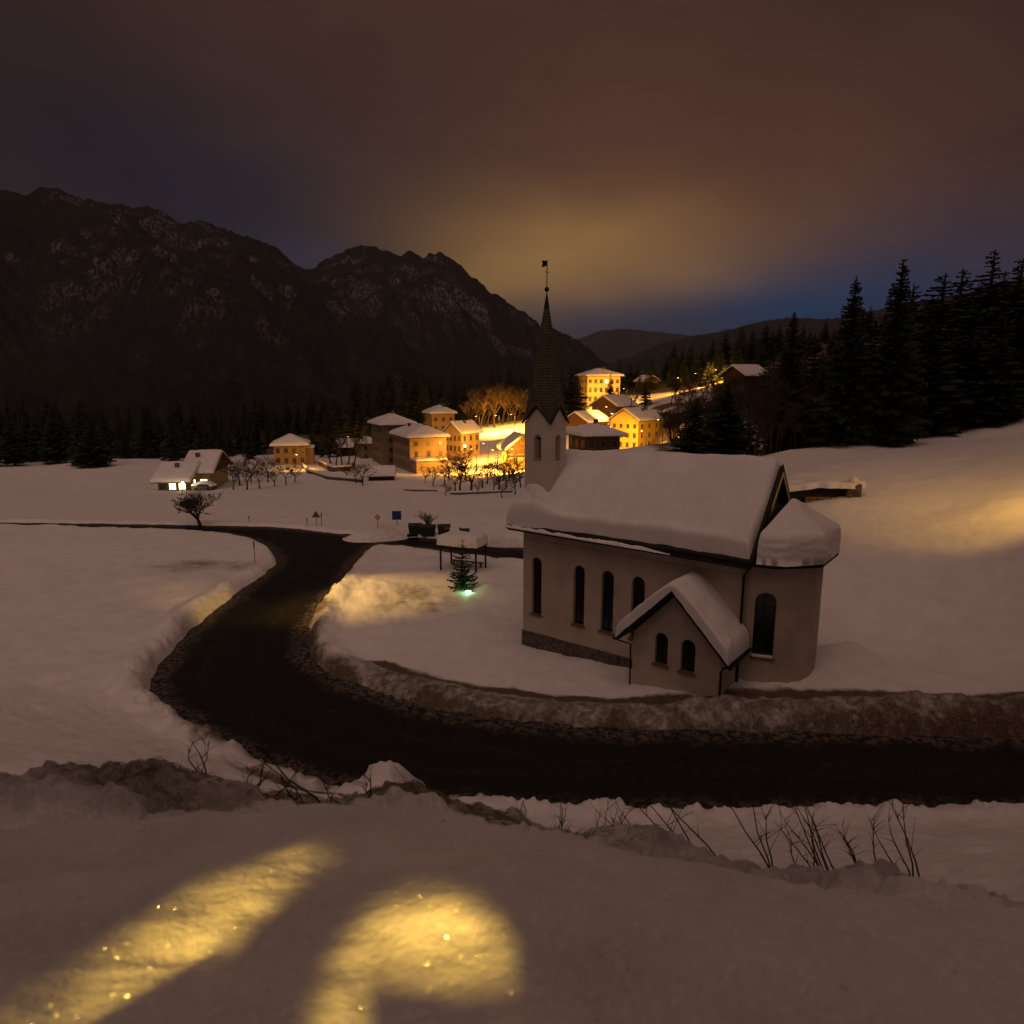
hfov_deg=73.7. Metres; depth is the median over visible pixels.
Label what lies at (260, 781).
sapling
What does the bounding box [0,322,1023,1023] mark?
snow ground
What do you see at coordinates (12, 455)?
spruce tree
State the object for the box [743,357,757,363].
bare tree
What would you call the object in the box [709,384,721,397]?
bare tree
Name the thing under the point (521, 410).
spruce tree
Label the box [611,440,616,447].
window
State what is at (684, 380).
spruce tree
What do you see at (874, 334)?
spruce tree
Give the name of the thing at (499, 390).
bare tree
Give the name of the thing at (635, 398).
bare tree
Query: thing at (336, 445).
bare tree
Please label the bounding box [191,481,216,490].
parked car
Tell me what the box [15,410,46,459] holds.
spruce tree
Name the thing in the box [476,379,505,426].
bare tree
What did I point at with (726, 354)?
spruce tree
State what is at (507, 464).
orchard tree
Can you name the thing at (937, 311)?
spruce tree
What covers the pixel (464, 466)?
orchard tree
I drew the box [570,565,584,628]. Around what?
window
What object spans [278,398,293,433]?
spruce tree
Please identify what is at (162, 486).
window
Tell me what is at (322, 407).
spruce tree
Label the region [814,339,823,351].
spruce tree
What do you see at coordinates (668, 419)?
bare tree
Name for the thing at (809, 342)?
spruce tree
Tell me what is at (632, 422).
gabled house
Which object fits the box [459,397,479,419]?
bare tree
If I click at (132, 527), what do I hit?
parapet
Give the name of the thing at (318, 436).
bare tree
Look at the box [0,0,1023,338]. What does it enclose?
sky
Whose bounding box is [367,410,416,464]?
apartment block
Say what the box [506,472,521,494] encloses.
orchard tree
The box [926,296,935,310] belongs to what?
spruce tree
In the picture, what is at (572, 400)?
spruce tree
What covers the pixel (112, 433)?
spruce tree
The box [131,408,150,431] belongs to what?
spruce tree
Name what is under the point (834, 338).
spruce tree
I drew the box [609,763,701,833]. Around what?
sapling
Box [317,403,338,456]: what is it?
spruce tree
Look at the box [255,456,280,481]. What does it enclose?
orchard tree
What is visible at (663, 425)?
bare tree
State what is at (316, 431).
spruce tree
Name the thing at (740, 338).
spruce tree
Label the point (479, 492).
garden wall
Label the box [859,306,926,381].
spruce tree
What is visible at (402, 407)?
spruce tree
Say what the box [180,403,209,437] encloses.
spruce tree
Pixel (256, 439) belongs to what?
spruce tree
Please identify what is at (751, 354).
spruce tree
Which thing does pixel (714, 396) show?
bare tree
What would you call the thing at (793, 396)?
bare tree
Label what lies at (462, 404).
spruce tree
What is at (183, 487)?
window
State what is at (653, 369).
spruce tree
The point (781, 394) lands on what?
bare tree
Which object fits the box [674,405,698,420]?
bare tree
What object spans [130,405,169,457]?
spruce tree
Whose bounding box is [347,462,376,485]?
orchard tree
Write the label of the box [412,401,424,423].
spruce tree
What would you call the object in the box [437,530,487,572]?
bus shelter
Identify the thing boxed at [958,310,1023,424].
spruce tree
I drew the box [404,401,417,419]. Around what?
spruce tree
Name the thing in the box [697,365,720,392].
bare tree
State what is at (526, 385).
spruce tree
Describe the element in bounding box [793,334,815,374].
spruce tree
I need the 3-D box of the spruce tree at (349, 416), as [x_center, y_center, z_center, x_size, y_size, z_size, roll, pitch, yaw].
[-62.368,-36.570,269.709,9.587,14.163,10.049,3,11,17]
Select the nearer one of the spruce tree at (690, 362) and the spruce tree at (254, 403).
the spruce tree at (690, 362)
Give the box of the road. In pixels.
[1,522,1023,809]
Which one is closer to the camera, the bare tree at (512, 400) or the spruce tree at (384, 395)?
the bare tree at (512, 400)
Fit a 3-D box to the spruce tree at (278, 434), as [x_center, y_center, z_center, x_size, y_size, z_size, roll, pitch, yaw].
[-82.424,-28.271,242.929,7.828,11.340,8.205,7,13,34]
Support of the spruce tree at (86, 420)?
on the snow ground at (126, 900)
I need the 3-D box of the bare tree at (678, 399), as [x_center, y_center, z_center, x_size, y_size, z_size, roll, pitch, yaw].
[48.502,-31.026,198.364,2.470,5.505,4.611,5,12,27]
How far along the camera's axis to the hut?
197.27 m
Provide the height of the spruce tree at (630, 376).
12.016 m
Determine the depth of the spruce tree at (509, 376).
305.56 m
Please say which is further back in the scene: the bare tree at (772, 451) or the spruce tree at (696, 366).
the spruce tree at (696, 366)
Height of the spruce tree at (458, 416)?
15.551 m
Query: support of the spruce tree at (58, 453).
on the snow ground at (126, 900)
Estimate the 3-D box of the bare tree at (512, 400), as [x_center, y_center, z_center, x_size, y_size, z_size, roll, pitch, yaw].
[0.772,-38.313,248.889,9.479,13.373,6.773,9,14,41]
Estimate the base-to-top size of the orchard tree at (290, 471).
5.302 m
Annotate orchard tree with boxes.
[221,456,250,485]
[225,465,243,489]
[236,464,265,489]
[237,456,266,482]
[242,464,275,488]
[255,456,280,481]
[261,469,282,485]
[277,462,299,484]
[287,465,304,482]
[333,463,361,474]
[341,462,362,482]
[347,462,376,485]
[417,465,435,482]
[424,466,441,485]
[434,464,454,484]
[435,452,466,478]
[435,468,472,490]
[441,455,501,489]
[442,483,453,495]
[445,458,477,489]
[450,447,475,478]
[466,468,495,488]
[470,479,483,493]
[475,462,496,483]
[487,470,506,489]
[490,456,513,480]
[490,463,513,488]
[494,465,519,488]
[494,480,512,497]
[495,456,524,480]
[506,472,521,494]
[508,459,524,487]
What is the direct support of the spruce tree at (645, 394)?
on the snow ground at (126, 900)
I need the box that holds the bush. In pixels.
[416,512,436,523]
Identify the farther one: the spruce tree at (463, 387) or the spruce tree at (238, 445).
the spruce tree at (463, 387)
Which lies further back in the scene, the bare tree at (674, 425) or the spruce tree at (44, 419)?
the spruce tree at (44, 419)
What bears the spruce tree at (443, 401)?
on the snow ground at (126, 900)
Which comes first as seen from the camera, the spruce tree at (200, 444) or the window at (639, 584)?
the window at (639, 584)
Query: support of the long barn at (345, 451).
on the snow ground at (126, 900)
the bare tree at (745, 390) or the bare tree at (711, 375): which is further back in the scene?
the bare tree at (711, 375)
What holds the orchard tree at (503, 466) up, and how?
on the snow ground at (126, 900)
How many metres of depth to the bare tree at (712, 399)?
157.95 m
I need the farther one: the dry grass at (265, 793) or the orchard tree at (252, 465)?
the orchard tree at (252, 465)
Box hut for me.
[718,364,770,396]
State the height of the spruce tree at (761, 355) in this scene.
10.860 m
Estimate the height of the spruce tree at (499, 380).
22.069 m
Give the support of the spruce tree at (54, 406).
on the snow ground at (126, 900)
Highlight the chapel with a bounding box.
[505,260,840,695]
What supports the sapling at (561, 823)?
on the snow ground at (126, 900)
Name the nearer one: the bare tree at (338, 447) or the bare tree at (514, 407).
the bare tree at (338, 447)
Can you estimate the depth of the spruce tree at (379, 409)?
246.77 m
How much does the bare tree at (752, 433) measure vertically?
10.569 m
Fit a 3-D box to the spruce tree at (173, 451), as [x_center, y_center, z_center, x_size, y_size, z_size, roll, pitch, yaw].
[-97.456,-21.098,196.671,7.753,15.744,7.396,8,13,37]
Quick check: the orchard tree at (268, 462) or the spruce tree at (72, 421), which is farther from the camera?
the spruce tree at (72, 421)
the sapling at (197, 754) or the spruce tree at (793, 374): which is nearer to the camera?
the sapling at (197, 754)
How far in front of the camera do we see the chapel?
32.72 m
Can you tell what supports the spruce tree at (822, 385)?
on the snow ground at (126, 900)
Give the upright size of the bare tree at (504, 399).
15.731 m
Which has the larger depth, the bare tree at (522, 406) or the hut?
the bare tree at (522, 406)
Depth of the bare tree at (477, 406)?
253.78 m
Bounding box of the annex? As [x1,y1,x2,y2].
[353,436,372,458]
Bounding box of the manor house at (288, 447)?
[269,433,314,464]
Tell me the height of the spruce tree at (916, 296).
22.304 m
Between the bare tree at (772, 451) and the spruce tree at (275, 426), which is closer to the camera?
the bare tree at (772, 451)
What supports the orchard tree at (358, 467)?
on the snow ground at (126, 900)
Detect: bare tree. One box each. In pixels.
[170,488,222,527]
[313,432,331,462]
[327,430,345,464]
[333,435,345,465]
[342,431,362,464]
[349,435,367,465]
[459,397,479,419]
[466,381,497,427]
[470,384,498,425]
[472,392,491,422]
[474,382,514,427]
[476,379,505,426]
[491,381,505,424]
[491,384,516,424]
[495,381,517,422]
[501,387,524,423]
[505,389,523,423]
[507,386,528,421]
[512,387,528,420]
[517,396,527,418]
[625,388,638,406]
[631,384,643,401]
[654,423,672,442]
[658,420,673,440]
[659,406,684,442]
[660,408,671,441]
[667,412,686,437]
[667,413,684,438]
[669,377,679,404]
[670,382,682,406]
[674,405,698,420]
[675,396,682,411]
[678,401,705,411]
[679,387,699,402]
[681,383,706,410]
[688,373,697,391]
[688,392,707,402]
[695,380,703,396]
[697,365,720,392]
[697,395,711,409]
[701,381,711,399]
[702,371,721,393]
[702,391,721,400]
[704,393,719,417]
[709,378,719,388]
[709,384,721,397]
[711,381,731,392]
[729,385,757,436]
[739,370,786,454]
[740,388,797,455]
[741,387,761,454]
[742,403,787,455]
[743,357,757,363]
[743,374,762,437]
[743,391,790,453]
[747,416,774,456]
[748,407,768,455]
[755,385,779,452]
[758,373,792,455]
[765,381,812,425]
[772,417,797,452]
[779,407,797,451]
[781,398,806,449]
[790,423,803,448]
[793,421,805,447]
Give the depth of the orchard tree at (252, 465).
150.80 m
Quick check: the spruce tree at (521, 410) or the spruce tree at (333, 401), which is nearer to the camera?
the spruce tree at (521, 410)
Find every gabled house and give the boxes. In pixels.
[442,419,482,459]
[608,407,663,448]
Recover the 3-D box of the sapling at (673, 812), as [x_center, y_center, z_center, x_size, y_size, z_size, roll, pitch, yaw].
[2.619,4.427,10.473,1.482,2.083,0.442,4,11,19]
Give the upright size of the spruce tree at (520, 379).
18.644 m
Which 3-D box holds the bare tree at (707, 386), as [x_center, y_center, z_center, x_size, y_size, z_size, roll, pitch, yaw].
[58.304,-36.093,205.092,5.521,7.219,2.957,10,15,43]
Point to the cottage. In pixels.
(643, 377)
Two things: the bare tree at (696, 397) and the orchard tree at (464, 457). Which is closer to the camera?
the orchard tree at (464, 457)
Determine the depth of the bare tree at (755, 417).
86.07 m
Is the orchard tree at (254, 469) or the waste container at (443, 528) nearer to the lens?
the waste container at (443, 528)
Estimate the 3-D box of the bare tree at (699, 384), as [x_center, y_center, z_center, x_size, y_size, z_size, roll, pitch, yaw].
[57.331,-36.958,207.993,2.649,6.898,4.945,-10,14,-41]
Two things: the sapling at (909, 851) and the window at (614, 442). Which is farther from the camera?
the window at (614, 442)
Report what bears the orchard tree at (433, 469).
on the snow ground at (126, 900)
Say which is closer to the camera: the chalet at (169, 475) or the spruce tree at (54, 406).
the chalet at (169, 475)
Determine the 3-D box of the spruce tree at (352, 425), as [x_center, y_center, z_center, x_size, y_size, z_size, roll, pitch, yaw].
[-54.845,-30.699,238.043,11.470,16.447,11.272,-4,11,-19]
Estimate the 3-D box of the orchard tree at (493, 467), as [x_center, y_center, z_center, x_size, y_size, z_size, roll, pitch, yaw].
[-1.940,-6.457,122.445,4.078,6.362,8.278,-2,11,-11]
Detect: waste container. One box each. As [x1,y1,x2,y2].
[408,523,422,534]
[420,524,435,536]
[437,524,450,534]
[460,528,469,531]
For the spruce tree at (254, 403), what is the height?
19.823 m
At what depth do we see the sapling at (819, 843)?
11.95 m
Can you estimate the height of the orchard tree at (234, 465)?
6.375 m
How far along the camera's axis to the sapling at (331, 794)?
4.04 m
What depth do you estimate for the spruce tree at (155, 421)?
267.76 m
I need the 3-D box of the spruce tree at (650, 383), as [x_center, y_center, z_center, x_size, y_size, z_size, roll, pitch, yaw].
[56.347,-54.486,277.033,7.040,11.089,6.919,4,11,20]
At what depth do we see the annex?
205.97 m
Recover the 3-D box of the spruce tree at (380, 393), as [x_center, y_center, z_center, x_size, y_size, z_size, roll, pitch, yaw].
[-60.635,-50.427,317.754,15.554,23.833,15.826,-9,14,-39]
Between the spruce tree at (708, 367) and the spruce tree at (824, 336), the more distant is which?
the spruce tree at (824, 336)
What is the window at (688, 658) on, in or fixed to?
in the chapel
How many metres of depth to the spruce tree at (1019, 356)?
93.16 m
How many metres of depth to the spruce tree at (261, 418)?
307.83 m
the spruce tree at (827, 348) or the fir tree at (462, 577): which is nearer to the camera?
the fir tree at (462, 577)
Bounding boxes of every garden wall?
[302,462,363,482]
[318,460,350,471]
[404,489,436,490]
[450,489,512,494]
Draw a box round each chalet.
[149,461,200,490]
[184,449,233,486]
[496,431,524,470]
[564,410,610,427]
[589,393,638,416]
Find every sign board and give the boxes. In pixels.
[392,511,400,525]
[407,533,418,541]
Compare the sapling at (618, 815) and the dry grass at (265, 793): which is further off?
the sapling at (618, 815)
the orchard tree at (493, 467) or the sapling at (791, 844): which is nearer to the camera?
the sapling at (791, 844)
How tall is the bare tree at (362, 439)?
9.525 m
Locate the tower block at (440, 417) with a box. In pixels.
[422,404,457,430]
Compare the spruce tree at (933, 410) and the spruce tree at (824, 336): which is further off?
the spruce tree at (824, 336)
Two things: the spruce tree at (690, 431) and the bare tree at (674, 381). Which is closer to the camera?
the spruce tree at (690, 431)
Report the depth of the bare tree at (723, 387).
188.27 m
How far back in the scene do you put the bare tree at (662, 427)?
176.82 m
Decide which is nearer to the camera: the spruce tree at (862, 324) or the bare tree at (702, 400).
the spruce tree at (862, 324)
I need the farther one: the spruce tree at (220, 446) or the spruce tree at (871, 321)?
the spruce tree at (871, 321)
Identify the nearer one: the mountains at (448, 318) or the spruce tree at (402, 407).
the spruce tree at (402, 407)
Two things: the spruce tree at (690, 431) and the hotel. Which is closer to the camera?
the spruce tree at (690, 431)
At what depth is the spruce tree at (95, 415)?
322.70 m
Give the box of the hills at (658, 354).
[560,283,1022,390]
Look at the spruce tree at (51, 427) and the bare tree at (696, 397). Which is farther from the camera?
the spruce tree at (51, 427)
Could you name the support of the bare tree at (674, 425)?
on the snow ground at (126, 900)
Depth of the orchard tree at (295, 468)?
151.29 m
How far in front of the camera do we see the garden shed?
151.74 m
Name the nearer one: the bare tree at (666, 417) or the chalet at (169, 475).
the chalet at (169, 475)
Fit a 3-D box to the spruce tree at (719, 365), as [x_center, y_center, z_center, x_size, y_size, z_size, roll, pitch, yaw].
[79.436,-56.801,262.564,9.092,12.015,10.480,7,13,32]
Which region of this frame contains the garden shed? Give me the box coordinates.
[366,465,395,480]
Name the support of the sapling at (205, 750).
on the snow ground at (126, 900)
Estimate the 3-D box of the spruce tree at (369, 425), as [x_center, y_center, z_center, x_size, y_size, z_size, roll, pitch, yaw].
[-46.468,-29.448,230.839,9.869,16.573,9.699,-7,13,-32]
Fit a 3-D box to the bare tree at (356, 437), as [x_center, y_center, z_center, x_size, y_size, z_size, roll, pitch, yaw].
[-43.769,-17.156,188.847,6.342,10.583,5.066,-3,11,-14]
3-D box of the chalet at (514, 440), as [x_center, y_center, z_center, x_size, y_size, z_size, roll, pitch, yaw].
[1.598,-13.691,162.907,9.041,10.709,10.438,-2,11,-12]
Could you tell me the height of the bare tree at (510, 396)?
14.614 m
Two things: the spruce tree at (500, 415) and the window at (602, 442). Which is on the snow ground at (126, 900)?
the spruce tree at (500, 415)
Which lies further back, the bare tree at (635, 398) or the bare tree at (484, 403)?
the bare tree at (484, 403)
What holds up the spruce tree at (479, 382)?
on the snow ground at (126, 900)
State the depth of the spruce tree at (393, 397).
273.14 m
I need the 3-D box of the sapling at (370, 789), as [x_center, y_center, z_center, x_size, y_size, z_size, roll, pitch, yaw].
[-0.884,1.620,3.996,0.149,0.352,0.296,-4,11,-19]
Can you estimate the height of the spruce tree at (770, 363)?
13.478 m
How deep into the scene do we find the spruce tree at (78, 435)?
192.27 m
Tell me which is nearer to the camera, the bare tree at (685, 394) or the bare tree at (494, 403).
the bare tree at (685, 394)
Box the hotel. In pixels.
[575,367,623,404]
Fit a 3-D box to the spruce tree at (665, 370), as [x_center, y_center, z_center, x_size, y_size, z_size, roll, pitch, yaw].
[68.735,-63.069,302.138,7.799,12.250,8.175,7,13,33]
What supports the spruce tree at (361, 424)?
on the snow ground at (126, 900)
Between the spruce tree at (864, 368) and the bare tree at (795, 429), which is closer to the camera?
the bare tree at (795, 429)
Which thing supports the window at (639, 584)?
in the chapel
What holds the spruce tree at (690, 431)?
on the snow ground at (126, 900)
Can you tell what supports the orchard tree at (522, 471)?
on the snow ground at (126, 900)
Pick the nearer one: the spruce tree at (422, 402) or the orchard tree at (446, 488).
the orchard tree at (446, 488)
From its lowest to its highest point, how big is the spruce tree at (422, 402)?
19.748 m
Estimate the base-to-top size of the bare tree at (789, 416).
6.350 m
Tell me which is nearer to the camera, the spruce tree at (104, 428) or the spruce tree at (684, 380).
the spruce tree at (104, 428)
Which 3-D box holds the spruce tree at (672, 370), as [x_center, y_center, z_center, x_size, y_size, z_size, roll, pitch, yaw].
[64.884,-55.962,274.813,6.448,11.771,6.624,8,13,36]
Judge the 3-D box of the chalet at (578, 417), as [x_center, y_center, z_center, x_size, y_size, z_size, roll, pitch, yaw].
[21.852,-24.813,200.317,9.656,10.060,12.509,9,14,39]
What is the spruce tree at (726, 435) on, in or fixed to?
on the snow ground at (126, 900)
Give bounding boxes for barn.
[336,438,354,456]
[566,419,627,450]
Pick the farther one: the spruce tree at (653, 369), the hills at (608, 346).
the hills at (608, 346)
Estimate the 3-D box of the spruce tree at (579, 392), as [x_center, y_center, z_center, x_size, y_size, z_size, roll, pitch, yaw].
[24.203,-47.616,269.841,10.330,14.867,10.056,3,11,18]
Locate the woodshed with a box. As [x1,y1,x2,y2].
[787,476,865,502]
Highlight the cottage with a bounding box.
[633,374,660,388]
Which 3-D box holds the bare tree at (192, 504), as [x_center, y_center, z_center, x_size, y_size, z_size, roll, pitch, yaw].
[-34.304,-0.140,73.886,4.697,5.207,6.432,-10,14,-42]
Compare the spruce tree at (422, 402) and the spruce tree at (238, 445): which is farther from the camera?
the spruce tree at (422, 402)
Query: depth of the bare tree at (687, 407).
137.39 m
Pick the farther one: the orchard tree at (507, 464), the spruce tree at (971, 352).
the orchard tree at (507, 464)
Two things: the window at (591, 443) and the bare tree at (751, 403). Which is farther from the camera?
the window at (591, 443)
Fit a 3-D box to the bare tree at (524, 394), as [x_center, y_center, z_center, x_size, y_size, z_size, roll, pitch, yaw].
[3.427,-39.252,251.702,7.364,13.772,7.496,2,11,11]
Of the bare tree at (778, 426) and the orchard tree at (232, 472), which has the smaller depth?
the bare tree at (778, 426)
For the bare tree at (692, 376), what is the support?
on the snow ground at (126, 900)
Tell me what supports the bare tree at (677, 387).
on the snow ground at (126, 900)
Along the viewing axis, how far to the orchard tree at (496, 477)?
114.94 m
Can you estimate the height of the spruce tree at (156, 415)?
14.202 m
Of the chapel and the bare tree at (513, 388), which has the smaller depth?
the chapel
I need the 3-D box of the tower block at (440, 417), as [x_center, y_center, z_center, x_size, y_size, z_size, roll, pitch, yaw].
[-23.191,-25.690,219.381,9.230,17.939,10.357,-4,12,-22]
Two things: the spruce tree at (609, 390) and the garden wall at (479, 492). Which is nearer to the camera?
the garden wall at (479, 492)
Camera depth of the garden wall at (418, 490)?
127.76 m
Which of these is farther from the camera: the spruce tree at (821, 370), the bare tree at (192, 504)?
the spruce tree at (821, 370)
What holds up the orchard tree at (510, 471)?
on the snow ground at (126, 900)
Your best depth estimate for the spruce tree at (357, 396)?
318.53 m
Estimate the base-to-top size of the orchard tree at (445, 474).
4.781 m
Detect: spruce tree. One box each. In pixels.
[0,398,16,431]
[0,414,27,465]
[0,418,20,459]
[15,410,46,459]
[25,414,49,462]
[34,408,47,451]
[36,407,73,463]
[37,397,66,427]
[40,411,50,430]
[43,412,65,451]
[49,403,67,423]
[65,398,92,443]
[65,409,96,465]
[65,414,86,452]
[69,416,116,467]
[91,405,114,431]
[95,408,115,454]
[95,412,118,448]
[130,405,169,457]
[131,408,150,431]
[132,406,167,449]
[147,410,165,436]
[153,420,169,451]
[154,411,166,436]
[160,411,188,460]
[163,403,175,436]
[169,399,188,436]
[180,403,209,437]
[192,428,208,449]
[214,421,230,456]
[225,426,236,455]
[233,419,245,453]
[238,402,251,430]
[241,420,256,458]
[247,394,266,428]
[249,415,269,454]
[253,394,274,433]
[270,419,279,442]
[271,417,288,441]
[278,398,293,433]
[300,392,319,428]
[310,414,325,454]
[317,392,330,428]
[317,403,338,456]
[325,414,343,437]
[329,397,344,425]
[330,403,342,429]
[333,402,349,437]
[338,400,364,437]
[343,378,365,420]
[344,380,359,425]
[344,402,357,428]
[352,400,370,436]
[361,401,381,437]
[370,378,389,413]
[376,375,395,405]
[376,401,384,416]
[378,383,391,413]
[383,379,400,412]
[392,401,399,414]
[394,392,412,418]
[395,366,414,415]
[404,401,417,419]
[406,369,429,415]
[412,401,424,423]
[414,384,429,423]
[417,376,432,401]
[425,380,434,409]
[432,374,448,405]
[439,389,449,406]
[448,390,468,420]
[456,379,474,420]
[457,393,469,419]
[470,375,490,420]
[475,406,492,420]
[484,370,496,392]
[490,371,502,417]
[491,405,508,418]
[496,366,518,416]
[498,384,517,417]
[513,376,528,406]
[513,384,524,414]
[522,379,529,394]
[561,367,588,415]
[567,372,581,406]
[576,363,583,373]
[605,373,613,394]
[616,361,625,391]
[622,364,635,388]
[628,367,641,387]
[634,372,643,391]
[639,379,652,405]
[643,364,658,390]
[647,359,659,383]
[657,358,670,382]
[664,342,681,376]
[664,358,677,385]
[668,398,712,453]
[677,346,687,373]
[677,360,688,385]
[679,345,702,376]
[688,352,703,381]
[688,383,760,455]
[698,346,707,374]
[702,354,717,382]
[703,340,722,368]
[710,348,728,378]
[713,334,733,365]
[728,326,750,362]
[730,342,743,364]
[739,335,748,363]
[745,333,760,361]
[749,360,771,415]
[752,341,769,365]
[752,348,783,411]
[756,323,777,357]
[759,312,816,454]
[771,326,785,353]
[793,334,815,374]
[796,344,825,391]
[800,328,807,346]
[801,364,829,447]
[802,331,818,355]
[806,276,878,446]
[809,338,835,396]
[810,353,828,390]
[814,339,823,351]
[816,321,831,343]
[817,337,843,390]
[824,311,874,373]
[825,329,838,351]
[848,259,931,447]
[858,306,877,338]
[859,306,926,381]
[862,319,884,382]
[898,284,948,363]
[904,319,973,435]
[909,273,974,399]
[919,268,991,351]
[921,301,1013,426]
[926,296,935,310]
[945,249,1013,370]
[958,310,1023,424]
[962,258,1023,401]
[972,299,1023,413]
[994,271,1014,302]
[997,279,1023,368]
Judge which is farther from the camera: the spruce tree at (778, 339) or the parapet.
the spruce tree at (778, 339)
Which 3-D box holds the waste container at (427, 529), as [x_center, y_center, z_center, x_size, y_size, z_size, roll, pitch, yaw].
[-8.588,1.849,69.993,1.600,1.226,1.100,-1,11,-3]
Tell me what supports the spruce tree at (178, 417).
on the snow ground at (126, 900)
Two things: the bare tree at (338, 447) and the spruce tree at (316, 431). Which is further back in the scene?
the spruce tree at (316, 431)
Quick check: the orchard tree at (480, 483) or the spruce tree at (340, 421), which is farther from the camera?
the spruce tree at (340, 421)
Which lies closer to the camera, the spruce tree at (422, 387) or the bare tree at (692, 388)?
the bare tree at (692, 388)
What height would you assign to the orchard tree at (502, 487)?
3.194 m
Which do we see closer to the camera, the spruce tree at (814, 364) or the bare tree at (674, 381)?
the spruce tree at (814, 364)
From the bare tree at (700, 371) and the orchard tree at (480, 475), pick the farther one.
the bare tree at (700, 371)
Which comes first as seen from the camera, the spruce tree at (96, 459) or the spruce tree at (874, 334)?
the spruce tree at (874, 334)
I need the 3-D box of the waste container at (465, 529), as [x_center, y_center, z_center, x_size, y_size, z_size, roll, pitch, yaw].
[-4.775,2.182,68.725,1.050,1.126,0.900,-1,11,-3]
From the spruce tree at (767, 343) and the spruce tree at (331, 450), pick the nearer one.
the spruce tree at (331, 450)
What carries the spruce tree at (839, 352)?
on the snow ground at (126, 900)
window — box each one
[159,483,166,490]
[168,483,176,489]
[178,483,185,489]
[529,557,542,617]
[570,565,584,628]
[588,441,593,448]
[598,571,613,635]
[600,440,605,448]
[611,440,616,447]
[627,577,644,640]
[651,633,668,668]
[677,640,695,676]
[749,593,775,660]
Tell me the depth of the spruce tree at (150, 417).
225.05 m
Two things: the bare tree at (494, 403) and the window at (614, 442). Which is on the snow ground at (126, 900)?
the bare tree at (494, 403)
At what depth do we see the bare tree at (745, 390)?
103.64 m
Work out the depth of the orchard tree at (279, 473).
140.20 m
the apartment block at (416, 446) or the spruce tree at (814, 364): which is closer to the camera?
the spruce tree at (814, 364)
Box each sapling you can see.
[181,730,210,770]
[188,733,214,772]
[233,727,310,795]
[248,731,320,803]
[321,779,343,804]
[345,757,373,797]
[550,789,573,828]
[592,792,641,826]
[604,795,629,827]
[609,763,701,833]
[634,730,715,855]
[715,781,790,867]
[772,759,834,870]
[781,818,835,867]
[832,805,884,863]
[870,776,924,876]
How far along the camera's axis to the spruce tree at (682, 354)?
313.73 m
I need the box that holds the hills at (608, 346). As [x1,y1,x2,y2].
[578,329,690,362]
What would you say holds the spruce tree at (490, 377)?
on the snow ground at (126, 900)
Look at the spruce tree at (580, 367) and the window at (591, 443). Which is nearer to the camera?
the window at (591, 443)
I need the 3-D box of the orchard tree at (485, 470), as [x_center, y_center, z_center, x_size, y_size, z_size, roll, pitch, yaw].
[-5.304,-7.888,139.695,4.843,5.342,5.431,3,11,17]
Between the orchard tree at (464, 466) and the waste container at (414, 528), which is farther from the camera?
the orchard tree at (464, 466)
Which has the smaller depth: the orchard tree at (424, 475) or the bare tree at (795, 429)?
the bare tree at (795, 429)
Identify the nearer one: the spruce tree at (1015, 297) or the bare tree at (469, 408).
the spruce tree at (1015, 297)
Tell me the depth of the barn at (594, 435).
130.88 m
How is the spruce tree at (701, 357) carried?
on the snow ground at (126, 900)
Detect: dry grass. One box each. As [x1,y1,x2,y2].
[11,756,478,809]
[251,779,722,857]
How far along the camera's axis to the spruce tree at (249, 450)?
207.96 m
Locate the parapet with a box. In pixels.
[0,522,264,531]
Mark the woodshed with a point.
(806, 489)
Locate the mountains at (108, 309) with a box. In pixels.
[0,186,466,435]
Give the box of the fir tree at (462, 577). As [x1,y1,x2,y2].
[447,540,477,589]
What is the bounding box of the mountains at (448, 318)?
[305,245,608,400]
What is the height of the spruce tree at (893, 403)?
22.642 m
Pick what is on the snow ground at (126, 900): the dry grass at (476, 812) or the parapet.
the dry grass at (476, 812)
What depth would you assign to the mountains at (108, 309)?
1373.53 m
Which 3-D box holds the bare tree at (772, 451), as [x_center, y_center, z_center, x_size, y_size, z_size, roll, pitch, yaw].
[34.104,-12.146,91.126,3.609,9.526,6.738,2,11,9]
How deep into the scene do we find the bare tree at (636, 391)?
236.42 m
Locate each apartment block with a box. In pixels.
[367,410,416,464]
[388,422,450,473]
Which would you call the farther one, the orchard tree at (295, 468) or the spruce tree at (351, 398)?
the spruce tree at (351, 398)
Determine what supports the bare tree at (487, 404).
on the snow ground at (126, 900)
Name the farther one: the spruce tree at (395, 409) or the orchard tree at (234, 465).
the spruce tree at (395, 409)
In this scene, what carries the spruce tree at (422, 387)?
on the snow ground at (126, 900)
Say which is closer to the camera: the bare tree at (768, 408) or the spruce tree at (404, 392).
the bare tree at (768, 408)
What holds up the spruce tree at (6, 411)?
on the snow ground at (126, 900)
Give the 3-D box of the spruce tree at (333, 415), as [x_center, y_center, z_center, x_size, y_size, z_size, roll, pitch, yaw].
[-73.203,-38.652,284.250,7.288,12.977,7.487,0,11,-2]
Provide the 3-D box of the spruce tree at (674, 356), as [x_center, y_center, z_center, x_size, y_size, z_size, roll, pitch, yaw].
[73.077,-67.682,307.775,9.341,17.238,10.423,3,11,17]
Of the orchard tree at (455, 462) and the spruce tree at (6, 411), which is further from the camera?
the spruce tree at (6, 411)
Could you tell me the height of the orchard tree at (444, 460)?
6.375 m
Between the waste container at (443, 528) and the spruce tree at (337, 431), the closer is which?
the waste container at (443, 528)
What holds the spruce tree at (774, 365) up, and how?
on the snow ground at (126, 900)

